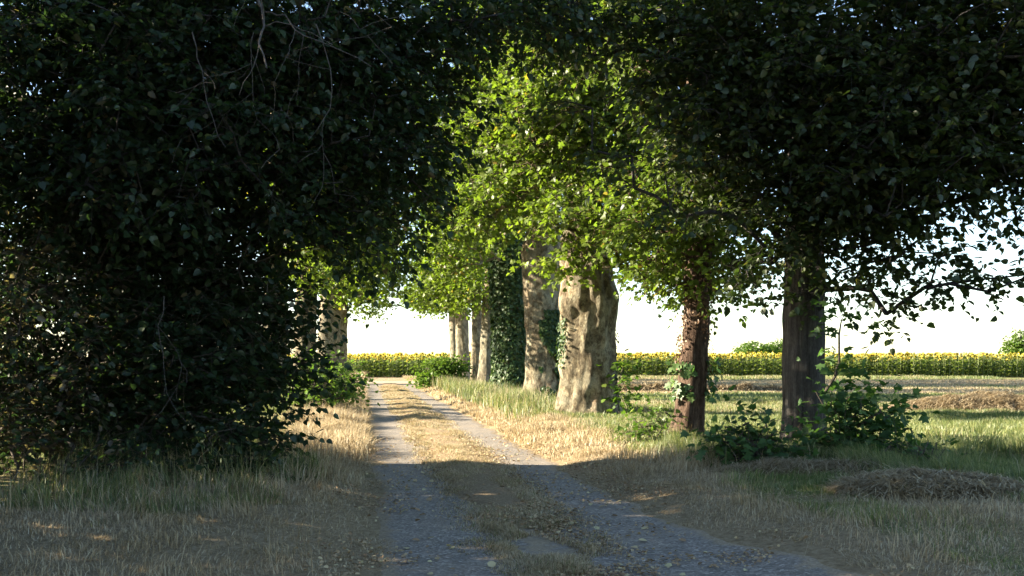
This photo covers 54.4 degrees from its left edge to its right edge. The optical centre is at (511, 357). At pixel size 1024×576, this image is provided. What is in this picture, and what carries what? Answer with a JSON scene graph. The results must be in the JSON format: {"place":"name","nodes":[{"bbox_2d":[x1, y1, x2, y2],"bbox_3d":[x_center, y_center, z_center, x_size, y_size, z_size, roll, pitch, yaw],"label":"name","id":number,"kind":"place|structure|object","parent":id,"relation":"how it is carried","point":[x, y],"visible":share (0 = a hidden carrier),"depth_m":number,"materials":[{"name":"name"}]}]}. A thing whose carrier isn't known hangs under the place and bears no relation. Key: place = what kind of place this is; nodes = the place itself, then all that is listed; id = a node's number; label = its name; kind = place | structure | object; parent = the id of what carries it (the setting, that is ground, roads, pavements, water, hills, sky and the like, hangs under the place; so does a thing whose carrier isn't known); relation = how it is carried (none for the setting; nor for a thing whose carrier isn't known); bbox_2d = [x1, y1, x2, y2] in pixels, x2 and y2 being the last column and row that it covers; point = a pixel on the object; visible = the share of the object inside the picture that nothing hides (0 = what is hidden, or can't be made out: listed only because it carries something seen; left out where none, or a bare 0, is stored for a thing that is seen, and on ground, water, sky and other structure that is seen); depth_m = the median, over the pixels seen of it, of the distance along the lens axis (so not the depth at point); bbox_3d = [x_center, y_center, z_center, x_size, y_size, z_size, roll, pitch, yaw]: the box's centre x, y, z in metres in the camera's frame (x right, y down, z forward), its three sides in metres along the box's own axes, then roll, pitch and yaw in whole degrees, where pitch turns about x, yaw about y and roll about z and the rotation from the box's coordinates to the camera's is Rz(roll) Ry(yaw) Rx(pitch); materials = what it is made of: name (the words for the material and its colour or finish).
{"place":"outdoors","nodes":[
{"label":"outdoors","id":0,"kind":"place"},
{"bbox_2d":[358,381,418,383],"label":"farm track","id":1,"kind":"structure","parent":0,"point":[397,382],"depth_m":62.44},
{"bbox_2d":[0,358,1023,575],"bbox_3d":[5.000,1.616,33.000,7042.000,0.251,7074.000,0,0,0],"label":"ground","id":2,"kind":"structure","parent":0,"point":[823,554],"depth_m":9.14,"materials":[{"name":"beige plant"}]},
{"bbox_2d":[0,175,138,493],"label":"shrub","id":3,"kind":"object","parent":2,"relation":"on","point":[9,427],"visible":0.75,"depth_m":13.00,"materials":[{"name":"green plant"}]},
{"bbox_2d":[0,102,168,465],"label":"shrub","id":4,"kind":"object","parent":2,"relation":"on","point":[49,347],"visible":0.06,"depth_m":14.69,"materials":[{"name":"green plant"}]},
{"bbox_2d":[53,425,193,481],"bbox_3d":[-4.985,1.613,12.324,1.946,1.548,1.699,0,0,0],"label":"bush","id":5,"kind":"object","parent":2,"relation":"on","point":[108,457],"visible":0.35,"depth_m":12.44,"materials":[{"name":"green plant"}]},
{"bbox_2d":[0,165,292,489],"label":"shrub","id":6,"kind":"object","parent":2,"relation":"on","point":[139,334],"visible":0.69,"depth_m":13.23,"materials":[{"name":"green plant"}]},
{"bbox_2d":[22,263,317,458],"bbox_3d":[-5.179,-0.235,15.027,4.608,4.193,2.543,0,0,0],"label":"shrub","id":7,"kind":"object","parent":2,"relation":"on","point":[130,421],"visible":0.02,"depth_m":14.66,"materials":[{"name":"green plant"}]},
{"bbox_2d":[132,179,376,481],"bbox_3d":[-3.642,-0.152,14.024,3.576,5.102,3.882,0,0,0],"label":"shrub","id":8,"kind":"object","parent":2,"relation":"on","point":[275,314],"visible":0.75,"depth_m":13.71,"materials":[{"name":"green plant"}]},
{"bbox_2d":[201,57,401,392],"bbox_3d":[-8.056,-5.683,36.415,7.825,14.743,6.567,0,0,25],"label":"plane tree","id":9,"kind":"object","parent":2,"relation":"on","point":[327,268],"visible":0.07,"depth_m":35.58,"materials":[{"name":"green plant"}]},
{"bbox_2d":[0,0,618,442],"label":"hornbeam tree","id":10,"kind":"object","parent":2,"relation":"on","point":[208,100],"visible":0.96,"depth_m":13.06,"materials":[{"name":"green plant"}]},
{"bbox_2d":[286,347,380,409],"bbox_3d":[-5.309,0.986,30.341,3.014,2.648,7.977,0,0,0],"label":"bush","id":11,"kind":"object","parent":2,"relation":"on","point":[343,394],"visible":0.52,"depth_m":28.03,"materials":[{"name":"green plant"}]},
{"bbox_2d":[260,126,430,384],"bbox_3d":[-8.005,-5.793,41.027,7.816,15.042,6.660,0,0,38],"label":"plane tree","id":12,"kind":"object","parent":2,"relation":"on","point":[389,266],"visible":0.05,"depth_m":40.63,"materials":[{"name":"green plant"}]},
{"bbox_2d":[289,117,426,378],"bbox_3d":[-8.870,-5.688,49.938,8.136,14.792,7.593,0,0,36],"label":"plane tree","id":13,"kind":"object","parent":2,"relation":"on","point":[404,280],"visible":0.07,"depth_m":49.50,"materials":[{"name":"green plant"}]},
{"bbox_2d":[365,355,370,375],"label":"sunflower","id":14,"kind":"object","parent":2,"relation":"on","point":[368,356],"visible":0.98,"depth_m":79.94,"materials":[{"name":"green plant"}]},
{"bbox_2d":[371,360,376,376],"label":"sunflower","id":15,"kind":"object","parent":2,"relation":"on","point":[373,370],"visible":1,"depth_m":80.10,"materials":[{"name":"green plant"}]},
{"bbox_2d":[377,358,382,376],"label":"sunflower","id":16,"kind":"object","parent":2,"relation":"on","point":[379,368],"visible":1,"depth_m":80.15,"materials":[{"name":"green plant"}]},
{"bbox_2d":[340,234,420,364],"bbox_3d":[-9.668,-5.819,60.064,8.498,15.150,6.752,0,0,0],"label":"plane tree","id":17,"kind":"object","parent":2,"relation":"on","point":[343,326],"visible":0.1,"depth_m":59.62,"materials":[{"name":"green plant"}]},
{"bbox_2d":[386,353,391,376],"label":"sunflower","id":18,"kind":"object","parent":2,"relation":"on","point":[389,354],"visible":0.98,"depth_m":80.41,"materials":[{"name":"green plant"}]},
{"bbox_2d":[391,355,395,376],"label":"sunflower","id":19,"kind":"object","parent":2,"relation":"on","point":[394,356],"visible":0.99,"depth_m":80.52,"materials":[{"name":"green plant"}]},
{"bbox_2d":[393,358,399,377],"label":"sunflower","id":20,"kind":"object","parent":2,"relation":"on","point":[397,368],"visible":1,"depth_m":79.98,"materials":[{"name":"green plant"}]},
{"bbox_2d":[399,357,405,375],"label":"sunflower","id":21,"kind":"object","parent":2,"relation":"on","point":[402,358],"visible":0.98,"depth_m":80.00,"materials":[{"name":"green plant"}]},
{"bbox_2d":[404,356,411,375],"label":"sunflower","id":22,"kind":"object","parent":2,"relation":"on","point":[407,365],"visible":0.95,"depth_m":80.75,"materials":[{"name":"green plant"}]},
{"bbox_2d":[413,352,419,373],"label":"sunflower","id":23,"kind":"object","parent":2,"relation":"on","point":[416,355],"visible":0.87,"depth_m":79.76,"materials":[{"name":"green plant"}]},
{"bbox_2d":[395,207,455,373],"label":"plane tree","id":24,"kind":"object","parent":2,"relation":"on","point":[452,327],"visible":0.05,"depth_m":70.70,"materials":[{"name":"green plant"}]},
{"bbox_2d":[394,193,469,379],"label":"plane tree","id":25,"kind":"object","parent":2,"relation":"on","point":[462,337],"visible":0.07,"depth_m":66.12,"materials":[{"name":"green plant"}]},
{"bbox_2d":[406,351,474,388],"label":"bush","id":26,"kind":"object","parent":2,"relation":"on","point":[448,367],"visible":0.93,"depth_m":54.84,"materials":[{"name":"green plant"}]},
{"bbox_2d":[400,164,484,382],"bbox_3d":[-2.400,-6.152,60.769,8.834,15.844,7.843,0,0,0],"label":"plane tree","id":27,"kind":"object","parent":2,"relation":"on","point":[475,338],"visible":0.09,"depth_m":60.72,"materials":[{"name":"green plant"}]},
{"bbox_2d":[409,212,527,383],"bbox_3d":[-1.779,-6.133,56.918,8.656,15.771,7.694,0,0,0],"label":"plane tree","id":28,"kind":"object","parent":2,"relation":"on","point":[471,292],"visible":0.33,"depth_m":56.54,"materials":[{"name":"green plant"}]},
{"bbox_2d":[388,0,558,389],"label":"plane tree","id":29,"kind":"object","parent":2,"relation":"on","point":[508,339],"visible":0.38,"depth_m":47.53,"materials":[{"name":"green plant"}]},
{"bbox_2d":[385,0,615,396],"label":"plane tree","id":30,"kind":"object","parent":2,"relation":"on","point":[541,315],"visible":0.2,"depth_m":38.76,"materials":[{"name":"green plant"}]},
{"bbox_2d":[0,374,1023,575],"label":"green grass","id":31,"kind":"structure","parent":2,"relation":"on","point":[1010,422],"depth_m":14.22,"materials":[{"name":"green plant"}]},
{"bbox_2d":[416,0,738,414],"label":"plane tree","id":32,"kind":"object","parent":2,"relation":"on","point":[588,303],"visible":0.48,"depth_m":25.75,"materials":[{"name":"green plant"}]},
{"bbox_2d":[245,432,970,575],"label":"leaf litter","id":33,"kind":"object","parent":2,"relation":"on","point":[551,530],"visible":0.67,"depth_m":10.52,"materials":[{"name":"brown plant"}]},
{"bbox_2d":[365,384,864,575],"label":"lane","id":34,"kind":"structure","parent":2,"relation":"on","point":[402,529],"depth_m":9.83,"materials":[{"name":"grey gravel"}]},
{"bbox_2d":[383,383,529,517],"bbox_3d":[-3.629,1.664,35.318,1.275,0.238,52.034,0,0,-9],"label":"grass strip","id":35,"kind":"object","parent":34,"relation":"on","point":[485,495],"depth_m":13.47,"materials":[{"name":"beige plant"}]},
{"bbox_2d":[487,561,495,566],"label":"fallen leaf","id":36,"kind":"object","parent":34,"relation":"on","point":[491,563],"visible":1,"depth_m":8.09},
{"bbox_2d":[596,349,650,413],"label":"bush","id":37,"kind":"object","parent":2,"relation":"on","point":[627,378],"visible":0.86,"depth_m":26.35,"materials":[{"name":"green plant"}]},
{"bbox_2d":[635,354,641,375],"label":"sunflower","id":38,"kind":"object","parent":2,"relation":"on","point":[638,370],"visible":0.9,"depth_m":79.86,"materials":[{"name":"green plant"}]},
{"bbox_2d":[641,354,648,375],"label":"sunflower","id":39,"kind":"object","parent":2,"relation":"on","point":[645,364],"visible":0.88,"depth_m":80.81,"materials":[{"name":"green plant"}]},
{"bbox_2d":[649,355,655,375],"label":"sunflower","id":40,"kind":"object","parent":2,"relation":"on","point":[652,366],"visible":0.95,"depth_m":79.83,"materials":[{"name":"green plant"}]},
{"bbox_2d":[611,381,695,442],"bbox_3d":[2.548,1.310,18.597,1.907,1.748,1.734,0,0,0],"label":"bush","id":41,"kind":"object","parent":2,"relation":"on","point":[659,421],"visible":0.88,"depth_m":18.59,"materials":[{"name":"green plant"}]},
{"bbox_2d":[287,351,1023,376],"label":"sunflower crop","id":42,"kind":"object","parent":2,"relation":"on","point":[872,356],"visible":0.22,"depth_m":81.52,"materials":[{"name":"green plant"}]},
{"bbox_2d":[653,353,660,373],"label":"sunflower","id":43,"kind":"object","parent":2,"relation":"on","point":[656,363],"visible":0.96,"depth_m":80.00,"materials":[{"name":"green plant"}]},
{"bbox_2d":[658,357,663,375],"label":"sunflower","id":44,"kind":"object","parent":2,"relation":"on","point":[661,358],"visible":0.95,"depth_m":80.16,"materials":[{"name":"green plant"}]},
{"bbox_2d":[667,353,673,374],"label":"sunflower","id":45,"kind":"object","parent":2,"relation":"on","point":[671,363],"visible":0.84,"depth_m":79.89,"materials":[{"name":"green plant"}]},
{"bbox_2d":[573,0,784,437],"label":"maple tree","id":46,"kind":"object","parent":2,"relation":"on","point":[691,368],"visible":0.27,"depth_m":19.18,"materials":[{"name":"green plant"}]},
{"bbox_2d":[619,380,781,391],"bbox_3d":[8.240,1.420,45.998,13.971,0.723,2.098,0,0,0],"label":"straw windrow","id":47,"kind":"object","parent":2,"relation":"on","point":[658,386],"visible":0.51,"depth_m":45.59,"materials":[{"name":"beige plant"}]},
{"bbox_2d":[716,353,722,375],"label":"sunflower","id":48,"kind":"object","parent":2,"relation":"on","point":[720,363],"visible":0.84,"depth_m":80.02,"materials":[{"name":"green plant"}]},
{"bbox_2d":[720,356,725,375],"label":"sunflower","id":49,"kind":"object","parent":2,"relation":"on","point":[723,366],"visible":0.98,"depth_m":79.99,"materials":[{"name":"green plant"}]},
{"bbox_2d":[723,357,729,374],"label":"sunflower","id":50,"kind":"object","parent":2,"relation":"on","point":[726,366],"visible":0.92,"depth_m":80.76,"materials":[{"name":"green plant"}]},
{"bbox_2d":[730,355,737,375],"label":"sunflower","id":51,"kind":"object","parent":2,"relation":"on","point":[733,365],"visible":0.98,"depth_m":79.98,"materials":[{"name":"green plant"}]},
{"bbox_2d":[736,357,740,375],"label":"sunflower","id":52,"kind":"object","parent":2,"relation":"on","point":[738,359],"visible":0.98,"depth_m":80.05,"materials":[{"name":"green plant"}]},
{"bbox_2d":[737,354,745,375],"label":"sunflower","id":53,"kind":"object","parent":2,"relation":"on","point":[741,355],"visible":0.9,"depth_m":80.69,"materials":[{"name":"green plant"}]},
{"bbox_2d":[740,356,746,375],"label":"sunflower","id":54,"kind":"object","parent":2,"relation":"on","point":[742,366],"visible":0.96,"depth_m":79.87,"materials":[{"name":"green plant"}]},
{"bbox_2d":[678,384,818,467],"bbox_3d":[3.563,1.392,14.402,2.332,2.041,1.817,0,0,0],"label":"bush","id":55,"kind":"object","parent":2,"relation":"on","point":[753,438],"visible":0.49,"depth_m":14.30,"materials":[{"name":"green plant"}]},
{"bbox_2d":[745,354,752,375],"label":"sunflower","id":56,"kind":"object","parent":2,"relation":"on","point":[749,365],"visible":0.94,"depth_m":80.67,"materials":[{"name":"green plant"}]},
{"bbox_2d":[749,355,756,375],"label":"sunflower","id":57,"kind":"object","parent":2,"relation":"on","point":[754,366],"visible":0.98,"depth_m":79.77,"materials":[{"name":"green plant"}]},
{"bbox_2d":[732,340,781,354],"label":"tree","id":58,"kind":"object","parent":2,"relation":"on","point":[746,347],"visible":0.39,"depth_m":228.06,"materials":[{"name":"green plant"}]},
{"bbox_2d":[754,354,759,375],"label":"sunflower","id":59,"kind":"object","parent":2,"relation":"on","point":[757,355],"visible":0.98,"depth_m":79.92,"materials":[{"name":"green plant"}]},
{"bbox_2d":[493,0,1023,444],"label":"lime tree","id":60,"kind":"object","parent":2,"relation":"on","point":[931,110],"visible":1,"depth_m":15.37,"materials":[{"name":"green plant"}]},
{"bbox_2d":[756,351,763,374],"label":"sunflower","id":61,"kind":"object","parent":2,"relation":"on","point":[760,363],"visible":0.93,"depth_m":80.82,"materials":[{"name":"green plant"}]},
{"bbox_2d":[758,353,764,374],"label":"sunflower","id":62,"kind":"object","parent":2,"relation":"on","point":[762,365],"visible":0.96,"depth_m":80.13,"materials":[{"name":"green plant"}]},
{"bbox_2d":[763,355,768,375],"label":"sunflower","id":63,"kind":"object","parent":2,"relation":"on","point":[765,356],"visible":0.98,"depth_m":79.97,"materials":[{"name":"green plant"}]},
{"bbox_2d":[768,356,774,374],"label":"sunflower","id":64,"kind":"object","parent":2,"relation":"on","point":[770,366],"visible":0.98,"depth_m":80.68,"materials":[{"name":"green plant"}]},
{"bbox_2d":[769,356,776,375],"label":"sunflower","id":65,"kind":"object","parent":2,"relation":"on","point":[773,366],"visible":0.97,"depth_m":79.92,"materials":[{"name":"green plant"}]},
{"bbox_2d":[765,338,782,354],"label":"tree","id":66,"kind":"object","parent":2,"relation":"on","point":[778,345],"visible":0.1,"depth_m":233.50,"materials":[{"name":"green plant"}]},
{"bbox_2d":[772,354,779,375],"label":"sunflower","id":67,"kind":"object","parent":2,"relation":"on","point":[776,364],"visible":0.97,"depth_m":79.92,"materials":[{"name":"green plant"}]},
{"bbox_2d":[710,454,915,476],"bbox_3d":[4.264,1.502,13.604,3.217,0.349,1.217,0,0,0],"label":"hay heap","id":68,"kind":"object","parent":2,"relation":"on","point":[778,464],"visible":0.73,"depth_m":13.42,"materials":[{"name":"brown plant"}]},
{"bbox_2d":[825,345,836,355],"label":"tree","id":69,"kind":"object","parent":2,"relation":"on","point":[828,351],"visible":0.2,"depth_m":239.97,"materials":[{"name":"green plant"}]},
{"bbox_2d":[773,299,959,458],"bbox_3d":[5.184,0.687,15.385,2.687,3.229,2.097,0,0,-26],"label":"bush","id":70,"kind":"object","parent":2,"relation":"on","point":[848,424],"visible":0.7,"depth_m":15.33,"materials":[{"name":"green plant"}]},
{"bbox_2d":[870,360,876,375],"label":"sunflower","id":71,"kind":"object","parent":2,"relation":"on","point":[873,368],"visible":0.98,"depth_m":79.95,"materials":[{"name":"green plant"}]},
{"bbox_2d":[875,358,880,375],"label":"sunflower","id":72,"kind":"object","parent":2,"relation":"on","point":[877,367],"visible":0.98,"depth_m":80.02,"materials":[{"name":"green plant"}]},
{"bbox_2d":[879,353,886,375],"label":"sunflower","id":73,"kind":"object","parent":2,"relation":"on","point":[882,354],"visible":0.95,"depth_m":80.63,"materials":[{"name":"green plant"}]},
{"bbox_2d":[893,353,900,374],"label":"sunflower","id":74,"kind":"object","parent":2,"relation":"on","point":[896,364],"visible":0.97,"depth_m":79.93,"materials":[{"name":"green plant"}]},
{"bbox_2d":[902,358,907,374],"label":"sunflower","id":75,"kind":"object","parent":2,"relation":"on","point":[905,367],"visible":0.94,"depth_m":80.11,"materials":[{"name":"green plant"}]},
{"bbox_2d":[909,352,917,375],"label":"sunflower","id":76,"kind":"object","parent":2,"relation":"on","point":[913,364],"visible":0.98,"depth_m":79.70,"materials":[{"name":"green plant"}]},
{"bbox_2d":[914,353,919,374],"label":"sunflower","id":77,"kind":"object","parent":2,"relation":"on","point":[917,364],"visible":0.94,"depth_m":80.75,"materials":[{"name":"green plant"}]},
{"bbox_2d":[817,462,1023,501],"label":"hay heap","id":78,"kind":"object","parent":2,"relation":"on","point":[960,483],"visible":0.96,"depth_m":11.30,"materials":[{"name":"brown plant"}]},
{"bbox_2d":[916,354,924,375],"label":"sunflower","id":79,"kind":"object","parent":2,"relation":"on","point":[920,365],"visible":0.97,"depth_m":79.99,"materials":[{"name":"green plant"}]},
{"bbox_2d":[922,357,928,375],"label":"sunflower","id":80,"kind":"object","parent":2,"relation":"on","point":[926,366],"visible":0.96,"depth_m":79.85,"materials":[{"name":"green plant"}]},
{"bbox_2d":[930,353,938,375],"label":"sunflower","id":81,"kind":"object","parent":2,"relation":"on","point":[934,364],"visible":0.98,"depth_m":80.02,"materials":[{"name":"green plant"}]},
{"bbox_2d":[869,418,1003,467],"bbox_3d":[6.031,1.694,14.358,2.214,1.689,2.036,0,0,25],"label":"bush","id":82,"kind":"object","parent":2,"relation":"on","point":[917,447],"visible":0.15,"depth_m":14.21,"materials":[{"name":"green plant"}]},
{"bbox_2d":[945,353,952,375],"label":"sunflower","id":83,"kind":"object","parent":2,"relation":"on","point":[949,363],"visible":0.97,"depth_m":79.94,"materials":[{"name":"green plant"}]},
{"bbox_2d":[880,388,1023,411],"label":"straw windrow","id":84,"kind":"object","parent":2,"relation":"on","point":[988,400],"visible":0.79,"depth_m":28.81,"materials":[{"name":"brown plant"}]},
{"bbox_2d":[952,357,957,375],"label":"sunflower","id":85,"kind":"object","parent":2,"relation":"on","point":[954,366],"visible":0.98,"depth_m":79.93,"materials":[{"name":"green plant"}]},
{"bbox_2d":[955,357,961,375],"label":"sunflower","id":86,"kind":"object","parent":2,"relation":"on","point":[958,366],"visible":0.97,"depth_m":80.14,"materials":[{"name":"green plant"}]},
{"bbox_2d":[958,352,967,375],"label":"sunflower","id":87,"kind":"object","parent":2,"relation":"on","point":[963,367],"visible":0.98,"depth_m":79.97,"materials":[{"name":"green plant"}]},
{"bbox_2d":[965,355,972,375],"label":"sunflower","id":88,"kind":"object","parent":2,"relation":"on","point":[968,365],"visible":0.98,"depth_m":79.91,"materials":[{"name":"green plant"}]},
{"bbox_2d":[971,358,978,375],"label":"sunflower","id":89,"kind":"object","parent":2,"relation":"on","point":[975,367],"visible":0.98,"depth_m":79.73,"materials":[{"name":"green plant"}]},
{"bbox_2d":[976,353,983,375],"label":"sunflower","id":90,"kind":"object","parent":2,"relation":"on","point":[978,374],"visible":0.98,"depth_m":80.08,"materials":[{"name":"green plant"}]},
{"bbox_2d":[979,352,987,375],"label":"sunflower","id":91,"kind":"object","parent":2,"relation":"on","point":[983,353],"visible":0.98,"depth_m":79.98,"materials":[{"name":"green plant"}]},
{"bbox_2d":[983,355,990,375],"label":"sunflower","id":92,"kind":"object","parent":2,"relation":"on","point":[987,365],"visible":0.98,"depth_m":79.94,"materials":[{"name":"green plant"}]},
{"bbox_2d":[989,353,997,376],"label":"sunflower","id":93,"kind":"object","parent":2,"relation":"on","point":[993,354],"visible":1,"depth_m":79.97,"materials":[{"name":"green plant"}]},
{"bbox_2d":[996,356,1003,376],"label":"sunflower","id":94,"kind":"object","parent":2,"relation":"on","point":[999,364],"visible":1,"depth_m":79.77,"materials":[{"name":"green plant"}]},
{"bbox_2d":[998,354,1006,375],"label":"sunflower","id":95,"kind":"object","parent":2,"relation":"on","point":[1001,365],"visible":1,"depth_m":80.03,"materials":[{"name":"green plant"}]},
{"bbox_2d":[1001,354,1008,376],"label":"sunflower","id":96,"kind":"object","parent":2,"relation":"on","point":[1004,366],"visible":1,"depth_m":80.16,"materials":[{"name":"green plant"}]},
{"bbox_2d":[997,327,1023,354],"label":"tree","id":97,"kind":"object","parent":2,"relation":"on","point":[1012,346],"visible":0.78,"depth_m":189.27,"materials":[{"name":"green plant"}]},
{"bbox_2d":[1008,357,1015,376],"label":"sunflower","id":98,"kind":"object","parent":2,"relation":"on","point":[1011,367],"visible":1,"depth_m":80.11,"materials":[{"name":"green plant"}]},
{"bbox_2d":[1013,353,1022,377],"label":"sunflower","id":99,"kind":"object","parent":2,"relation":"on","point":[1017,368],"visible":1,"depth_m":79.85,"materials":[{"name":"green plant"}]},
{"bbox_2d":[1018,357,1023,376],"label":"sunflower","id":100,"kind":"object","parent":2,"relation":"on","point":[1022,366],"visible":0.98,"depth_m":79.89,"materials":[{"name":"green plant"}]},
{"bbox_2d":[0,0,1023,357],"label":"sky","id":101,"kind":"structure","parent":0,"point":[638,327],"materials":[{"name":"white"}]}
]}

